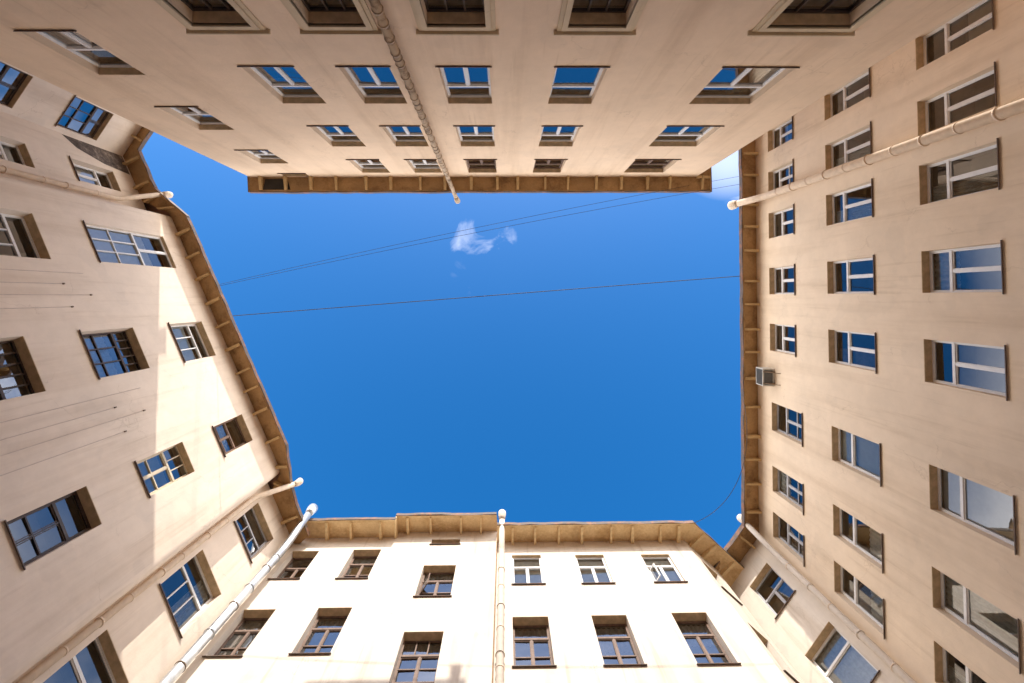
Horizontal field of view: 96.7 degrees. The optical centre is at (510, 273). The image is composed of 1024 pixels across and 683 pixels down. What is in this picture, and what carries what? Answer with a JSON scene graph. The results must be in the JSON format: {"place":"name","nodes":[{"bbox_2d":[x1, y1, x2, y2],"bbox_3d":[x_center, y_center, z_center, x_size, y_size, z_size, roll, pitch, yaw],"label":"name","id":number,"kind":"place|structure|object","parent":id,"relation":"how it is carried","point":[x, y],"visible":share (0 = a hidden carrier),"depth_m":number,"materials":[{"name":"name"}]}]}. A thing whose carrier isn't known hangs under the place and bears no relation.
{"place":"outdoors","nodes":[
{"label":"outdoors","id":0,"kind":"place"},
{"bbox_2d":[174,512,496,682],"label":"courtyard wing","id":1,"kind":"structure","parent":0,"point":[405,598],"depth_m":15.11,"materials":[{"name":"white paint"}]},
{"bbox_2d":[202,609,275,657],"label":"window","id":2,"kind":"structure","parent":1,"relation":"in","point":[243,637],"depth_m":14.42,"materials":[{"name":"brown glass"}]},
{"bbox_2d":[267,551,318,579],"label":"window","id":3,"kind":"structure","parent":1,"relation":"in","point":[290,571],"depth_m":18.15,"materials":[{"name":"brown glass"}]},
{"bbox_2d":[288,607,351,654],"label":"window","id":4,"kind":"structure","parent":1,"relation":"in","point":[322,627],"depth_m":14.81,"materials":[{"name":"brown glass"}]},
{"bbox_2d":[335,549,380,578],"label":"window","id":5,"kind":"structure","parent":1,"relation":"in","point":[359,565],"depth_m":18.35,"materials":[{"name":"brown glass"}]},
{"bbox_2d":[392,631,443,682],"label":"window","id":6,"kind":"structure","parent":1,"relation":"in","point":[427,652],"depth_m":13.75,"materials":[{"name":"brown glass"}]},
{"bbox_2d":[413,565,455,596],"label":"window","id":7,"kind":"structure","parent":1,"relation":"in","point":[429,570],"depth_m":17.25,"materials":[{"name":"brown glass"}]},
{"bbox_2d":[429,539,460,544],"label":"window","id":8,"kind":"structure","parent":1,"relation":"in","point":[439,541],"depth_m":19.37,"materials":[{"name":"brown glass"}]},
{"bbox_2d":[141,132,740,547],"label":"sky","id":9,"kind":"structure","parent":0,"point":[613,403],"materials":[{"name":"blue"}]},
{"label":"ground","id":10,"kind":"structure","parent":0,"visible":0},
{"bbox_2d":[0,60,317,682],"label":"courtyard wing","id":11,"kind":"structure","parent":10,"relation":"on","point":[153,524],"depth_m":14.00,"materials":[{"name":"beige paint"}]},
{"bbox_2d":[0,62,32,107],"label":"window","id":12,"kind":"structure","parent":11,"relation":"in","point":[25,80],"depth_m":15.27,"materials":[{"name":"blue glass"}]},
{"bbox_2d":[0,141,34,167],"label":"window","id":13,"kind":"structure","parent":11,"relation":"in","point":[22,151],"depth_m":15.33,"materials":[{"name":"brown glass"}]},
{"bbox_2d":[0,336,45,399],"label":"window","id":14,"kind":"structure","parent":11,"relation":"in","point":[20,349],"depth_m":11.68,"materials":[{"name":"brown glass"}]},
{"bbox_2d":[0,213,50,258],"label":"window","id":15,"kind":"structure","parent":11,"relation":"in","point":[30,226],"depth_m":13.43,"materials":[{"name":"white glass"}]},
{"bbox_2d":[4,486,101,569],"bbox_3d":[-10.718,5.882,10.611,0.405,1.930,1.140,-25,-92,-2],"label":"window","id":16,"kind":"structure","parent":11,"relation":"in","point":[85,504],"depth_m":10.92,"materials":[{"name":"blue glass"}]},
{"bbox_2d":[55,95,113,140],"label":"window","id":17,"kind":"structure","parent":11,"relation":"in","point":[100,127],"depth_m":17.91,"materials":[{"name":"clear glass"}]},
{"bbox_2d":[69,155,120,190],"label":"window","id":18,"kind":"structure","parent":11,"relation":"in","point":[82,175],"depth_m":18.09,"materials":[{"name":"clear glass"}]},
{"bbox_2d":[69,630,128,682],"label":"window","id":19,"kind":"structure","parent":11,"relation":"in","point":[104,644],"depth_m":11.23,"materials":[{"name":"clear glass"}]},
{"bbox_2d":[79,327,149,379],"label":"window","id":20,"kind":"structure","parent":11,"relation":"in","point":[103,364],"depth_m":14.32,"materials":[{"name":"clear glass"}]},
{"bbox_2d":[83,220,175,267],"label":"window","id":21,"kind":"structure","parent":11,"relation":"in","point":[112,247],"depth_m":16.60,"materials":[{"name":"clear glass"}]},
{"bbox_2d":[134,442,193,497],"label":"window","id":22,"kind":"structure","parent":11,"relation":"in","point":[151,473],"depth_m":14.13,"materials":[{"name":"clear glass"}]},
{"bbox_2d":[159,549,220,638],"bbox_3d":[-9.885,9.721,13.868,0.483,1.900,1.660,-25,-92,-2],"label":"window","id":23,"kind":"structure","parent":11,"relation":"in","point":[196,598],"depth_m":14.18,"materials":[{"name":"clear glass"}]},
{"bbox_2d":[168,322,215,362],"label":"window","id":24,"kind":"structure","parent":11,"relation":"in","point":[185,349],"depth_m":17.94,"materials":[{"name":"clear glass"}]},
{"bbox_2d":[212,414,252,456],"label":"window","id":25,"kind":"structure","parent":11,"relation":"in","point":[239,420],"depth_m":17.68,"materials":[{"name":"clear glass"}]},
{"bbox_2d":[234,503,273,563],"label":"window","id":26,"kind":"structure","parent":11,"relation":"in","point":[248,521],"depth_m":17.95,"materials":[{"name":"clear glass"}]},
{"bbox_2d":[0,0,975,203],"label":"courtyard wing","id":27,"kind":"structure","parent":10,"relation":"on","point":[454,97],"depth_m":10.95,"materials":[{"name":"beige paint"}]},
{"bbox_2d":[13,30,144,74],"bbox_3d":[-9.029,-4.777,9.690,1.180,1.810,0.280,0,-93,-1],"label":"window","id":28,"kind":"structure","parent":27,"relation":"in","point":[104,69],"depth_m":9.83,"materials":[{"name":"clear glass"}]},
{"bbox_2d":[154,106,233,129],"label":"window","id":29,"kind":"structure","parent":27,"relation":"in","point":[200,115],"depth_m":13.83,"materials":[{"name":"clear glass"}]},
{"bbox_2d":[181,0,246,22],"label":"window","id":30,"kind":"structure","parent":27,"relation":"in","point":[208,13],"depth_m":8.59,"materials":[{"name":"brown glass"}]},
{"bbox_2d":[234,150,286,162],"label":"window","id":31,"kind":"structure","parent":27,"relation":"in","point":[263,152],"depth_m":17.55,"materials":[{"name":"white glass"}]},
{"bbox_2d":[237,66,325,102],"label":"window","id":32,"kind":"structure","parent":27,"relation":"in","point":[286,84],"depth_m":11.66,"materials":[{"name":"white glass"}]},
{"bbox_2d":[277,173,307,175],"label":"window","id":33,"kind":"structure","parent":27,"relation":"in","point":[286,174],"depth_m":19.48,"materials":[{"name":"brown glass"}]},
{"bbox_2d":[301,0,363,22],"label":"window","id":34,"kind":"structure","parent":27,"relation":"in","point":[326,14],"depth_m":8.62,"materials":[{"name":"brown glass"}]},
{"bbox_2d":[306,126,364,145],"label":"window","id":35,"kind":"structure","parent":27,"relation":"in","point":[335,142],"depth_m":15.29,"materials":[{"name":"white glass"}]},
{"bbox_2d":[346,159,389,172],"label":"window","id":36,"kind":"structure","parent":27,"relation":"in","point":[365,169],"depth_m":18.92,"materials":[{"name":"white glass"}]},
{"bbox_2d":[335,66,406,103],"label":"window","id":37,"kind":"structure","parent":27,"relation":"in","point":[369,98],"depth_m":11.98,"materials":[{"name":"white glass"}]},
{"bbox_2d":[379,126,428,145],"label":"window","id":38,"kind":"structure","parent":27,"relation":"in","point":[416,132],"depth_m":15.20,"materials":[{"name":"white glass"}]},
{"bbox_2d":[404,159,441,172],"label":"window","id":39,"kind":"structure","parent":27,"relation":"in","point":[417,169],"depth_m":18.96,"materials":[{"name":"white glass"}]},
{"bbox_2d":[424,0,484,22],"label":"window","id":40,"kind":"structure","parent":27,"relation":"in","point":[446,14],"depth_m":8.64,"materials":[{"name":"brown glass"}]},
{"bbox_2d":[435,66,491,103],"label":"window","id":41,"kind":"structure","parent":27,"relation":"in","point":[453,98],"depth_m":11.70,"materials":[{"name":"glass"}]},
{"bbox_2d":[453,126,494,145],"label":"window","id":42,"kind":"structure","parent":27,"relation":"in","point":[484,131],"depth_m":15.22,"materials":[{"name":"clear glass"}]},
{"bbox_2d":[463,159,496,172],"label":"window","id":43,"kind":"structure","parent":27,"relation":"in","point":[469,161],"depth_m":18.48,"materials":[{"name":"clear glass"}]},
{"bbox_2d":[533,159,567,172],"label":"window","id":44,"kind":"structure","parent":27,"relation":"in","point":[537,161],"depth_m":18.53,"materials":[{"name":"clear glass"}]},
{"bbox_2d":[539,126,582,145],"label":"window","id":45,"kind":"structure","parent":27,"relation":"in","point":[562,131],"depth_m":15.26,"materials":[{"name":"clear glass"}]},
{"bbox_2d":[548,66,609,103],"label":"window","id":46,"kind":"structure","parent":27,"relation":"in","point":[560,87],"depth_m":12.10,"materials":[{"name":"clear glass"}]},
{"bbox_2d":[569,0,630,23],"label":"window","id":47,"kind":"structure","parent":27,"relation":"in","point":[588,15],"depth_m":8.68,"materials":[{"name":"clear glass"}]},
{"bbox_2d":[625,159,681,171],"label":"window","id":48,"kind":"structure","parent":27,"relation":"in","point":[664,162],"depth_m":18.58,"materials":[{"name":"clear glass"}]},
{"bbox_2d":[649,126,724,145],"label":"window","id":49,"kind":"structure","parent":27,"relation":"in","point":[657,142],"depth_m":15.76,"materials":[{"name":"clear glass"}]},
{"bbox_2d":[689,67,799,103],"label":"window","id":50,"kind":"structure","parent":27,"relation":"in","point":[751,78],"depth_m":11.67,"materials":[{"name":"clear glass"}]},
{"bbox_2d":[771,0,864,24],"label":"window","id":51,"kind":"structure","parent":27,"relation":"in","point":[797,16],"depth_m":8.73,"materials":[{"name":"clear glass"}]},
{"bbox_2d":[493,509,803,682],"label":"courtyard wing","id":52,"kind":"structure","parent":10,"relation":"on","point":[624,602],"depth_m":14.99,"materials":[{"name":"white paint"}]},
{"bbox_2d":[511,555,545,584],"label":"window","id":53,"kind":"structure","parent":52,"relation":"in","point":[524,572],"depth_m":17.45,"materials":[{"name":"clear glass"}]},
{"bbox_2d":[512,616,556,666],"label":"window","id":54,"kind":"structure","parent":52,"relation":"in","point":[532,637],"depth_m":14.33,"materials":[{"name":"clear glass"}]},
{"bbox_2d":[575,555,615,583],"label":"window","id":55,"kind":"structure","parent":52,"relation":"in","point":[591,572],"depth_m":17.45,"materials":[{"name":"white glass"}]},
{"bbox_2d":[591,615,646,665],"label":"window","id":56,"kind":"structure","parent":52,"relation":"in","point":[618,641],"depth_m":14.10,"materials":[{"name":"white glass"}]},
{"bbox_2d":[641,554,687,582],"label":"window","id":57,"kind":"structure","parent":52,"relation":"in","point":[663,571],"depth_m":17.43,"materials":[{"name":"white glass"}]},
{"bbox_2d":[671,612,740,664],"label":"window","id":58,"kind":"structure","parent":52,"relation":"in","point":[702,636],"depth_m":14.21,"materials":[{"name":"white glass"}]},
{"bbox_2d":[701,560,742,605],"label":"window","id":59,"kind":"structure","parent":52,"relation":"in","point":[712,572],"depth_m":16.45,"materials":[{"name":"beige glass"}]},
{"bbox_2d":[748,623,798,682],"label":"window","id":60,"kind":"structure","parent":52,"relation":"in","point":[764,640],"depth_m":14.72,"materials":[{"name":"beige glass"}]},
{"bbox_2d":[713,0,1023,682],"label":"courtyard wing","id":61,"kind":"structure","parent":10,"relation":"on","point":[878,536],"depth_m":12.81,"materials":[{"name":"beige paint"}]},
{"bbox_2d":[219,176,738,284],"bbox_3d":[-1.240,-1.964,19.509,23.459,0.915,0.015,-12,-93,-1],"label":"overhead cable","id":62,"kind":"object","parent":61,"relation":"attached to","point":[467,229],"visible":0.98,"depth_m":19.22,"materials":[{"name":"rubber"}]},
{"bbox_2d":[220,184,738,285],"bbox_3d":[-1.161,-1.749,19.324,23.064,0.965,0.015,-11,-93,-1],"label":"overhead cable","id":63,"kind":"object","parent":61,"relation":"attached to","point":[476,232],"visible":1,"depth_m":19.02,"materials":[{"name":"rubber"}]},
{"bbox_2d":[233,276,738,315],"bbox_3d":[-0.992,0.938,19.554,22.237,0.556,0.031,-4,-93,-1],"label":"overhead cable","id":64,"kind":"object","parent":61,"relation":"attached to","point":[482,296],"visible":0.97,"depth_m":19.39,"materials":[{"name":"rubber"}]},
{"bbox_2d":[695,396,746,522],"bbox_3d":[8.826,7.788,18.496,0.018,1.916,5.744,23,-93,0],"label":"overhead cable","id":65,"kind":"object","parent":61,"relation":"attached to","point":[741,470],"visible":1,"depth_m":17.90,"materials":[{"name":"rubber"}]},
{"bbox_2d":[756,367,780,385],"bbox_3d":[10.453,4.211,18.506,0.517,0.930,0.723,0,-93,-1],"label":"air conditioner","id":66,"kind":"object","parent":61,"relation":"attached to","point":[764,376],"visible":1,"depth_m":18.47,"materials":[{"name":"white metal"}]},
{"bbox_2d":[750,563,795,619],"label":"window","id":67,"kind":"structure","parent":61,"relation":"in","point":[783,598],"depth_m":17.34,"materials":[{"name":"white glass"}]},
{"bbox_2d":[768,116,792,151],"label":"window","id":68,"kind":"structure","parent":61,"relation":"in","point":[781,134],"depth_m":18.94,"materials":[{"name":"white glass"}]},
{"bbox_2d":[768,159,793,190],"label":"window","id":69,"kind":"structure","parent":61,"relation":"in","point":[771,175],"depth_m":18.69,"materials":[{"name":"white glass"}]},
{"bbox_2d":[769,204,793,238],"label":"window","id":70,"kind":"structure","parent":61,"relation":"in","point":[782,222],"depth_m":18.84,"materials":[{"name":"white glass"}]},
{"bbox_2d":[769,264,794,294],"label":"window","id":71,"kind":"structure","parent":61,"relation":"in","point":[782,271],"depth_m":18.75,"materials":[{"name":"white glass"}]},
{"bbox_2d":[770,324,795,356],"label":"window","id":72,"kind":"structure","parent":61,"relation":"in","point":[783,338],"depth_m":18.62,"materials":[{"name":"white glass"}]},
{"bbox_2d":[772,402,802,446],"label":"window","id":73,"kind":"structure","parent":61,"relation":"in","point":[775,407],"depth_m":17.94,"materials":[{"name":"clear glass"}]},
{"bbox_2d":[772,466,803,514],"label":"window","id":74,"kind":"structure","parent":61,"relation":"in","point":[786,485],"depth_m":18.12,"materials":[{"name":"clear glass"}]},
{"bbox_2d":[773,512,804,566],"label":"window","id":75,"kind":"structure","parent":61,"relation":"in","point":[776,519],"depth_m":17.70,"materials":[{"name":"clear glass"}]},
{"bbox_2d":[805,622,879,682],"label":"window","id":76,"kind":"structure","parent":61,"relation":"in","point":[840,661],"depth_m":14.09,"materials":[{"name":"clear glass"}]},
{"bbox_2d":[824,68,870,119],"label":"window","id":77,"kind":"structure","parent":61,"relation":"in","point":[828,99],"depth_m":15.19,"materials":[{"name":"clear glass"}]},
{"bbox_2d":[825,121,871,169],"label":"window","id":78,"kind":"structure","parent":61,"relation":"in","point":[829,149],"depth_m":15.06,"materials":[{"name":"clear glass"}]},
{"bbox_2d":[826,178,872,225],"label":"window","id":79,"kind":"structure","parent":61,"relation":"in","point":[863,211],"depth_m":15.04,"materials":[{"name":"clear glass"}]},
{"bbox_2d":[827,255,874,294],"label":"window","id":80,"kind":"structure","parent":61,"relation":"in","point":[831,266],"depth_m":14.90,"materials":[{"name":"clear glass"}]},
{"bbox_2d":[828,329,876,373],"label":"window","id":81,"kind":"structure","parent":61,"relation":"in","point":[865,358],"depth_m":14.74,"materials":[{"name":"clear glass"}]},
{"bbox_2d":[832,426,881,486],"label":"window","id":82,"kind":"structure","parent":61,"relation":"in","point":[864,455],"depth_m":14.48,"materials":[{"name":"clear glass"}]},
{"bbox_2d":[833,504,883,573],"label":"window","id":83,"kind":"structure","parent":61,"relation":"in","point":[876,539],"depth_m":14.12,"materials":[{"name":"clear glass"}]},
{"bbox_2d":[834,561,884,638],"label":"window","id":84,"kind":"structure","parent":61,"relation":"in","point":[877,605],"depth_m":14.07,"materials":[{"name":"clear glass"}]},
{"bbox_2d":[934,641,971,682],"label":"window","id":85,"kind":"structure","parent":61,"relation":"in","point":[940,654],"depth_m":11.44,"materials":[{"name":"clear glass"}]},
{"bbox_2d":[915,0,993,69],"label":"window","id":86,"kind":"structure","parent":61,"relation":"in","point":[981,19],"depth_m":11.21,"materials":[{"name":"white glass"}]},
{"bbox_2d":[917,61,996,135],"bbox_3d":[11.086,-4.223,11.244,0.417,2.000,1.051,0,-93,-1],"label":"window","id":87,"kind":"structure","parent":61,"relation":"in","point":[958,103],"depth_m":11.59,"materials":[{"name":"white glass"}]},
{"bbox_2d":[919,138,999,204],"bbox_3d":[11.054,-2.416,11.153,0.421,2.000,1.171,0,-93,-1],"label":"window","id":88,"kind":"structure","parent":61,"relation":"in","point":[988,181],"depth_m":11.39,"materials":[{"name":"white glass"}]},
{"bbox_2d":[921,240,1003,293],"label":"window","id":89,"kind":"structure","parent":61,"relation":"in","point":[948,270],"depth_m":11.64,"materials":[{"name":"white glass"}]},
{"bbox_2d":[924,339,1007,400],"bbox_3d":[10.939,2.208,10.917,0.361,2.000,1.211,0,-93,-1],"label":"window","id":90,"kind":"structure","parent":61,"relation":"in","point":[930,370],"depth_m":11.29,"materials":[{"name":"white glass"}]},
{"bbox_2d":[929,464,1016,554],"bbox_3d":[10.911,5.410,10.700,0.421,2.010,1.231,0,-93,-1],"label":"window","id":91,"kind":"structure","parent":61,"relation":"in","point":[991,511],"depth_m":10.88,"materials":[{"name":"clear glass"}]},
{"bbox_2d":[932,567,1020,673],"bbox_3d":[10.873,7.897,10.574,0.432,2.010,1.111,0,-93,-1],"label":"window","id":92,"kind":"structure","parent":61,"relation":"in","point":[994,622],"depth_m":10.75,"materials":[{"name":"clear glass"}]}
]}

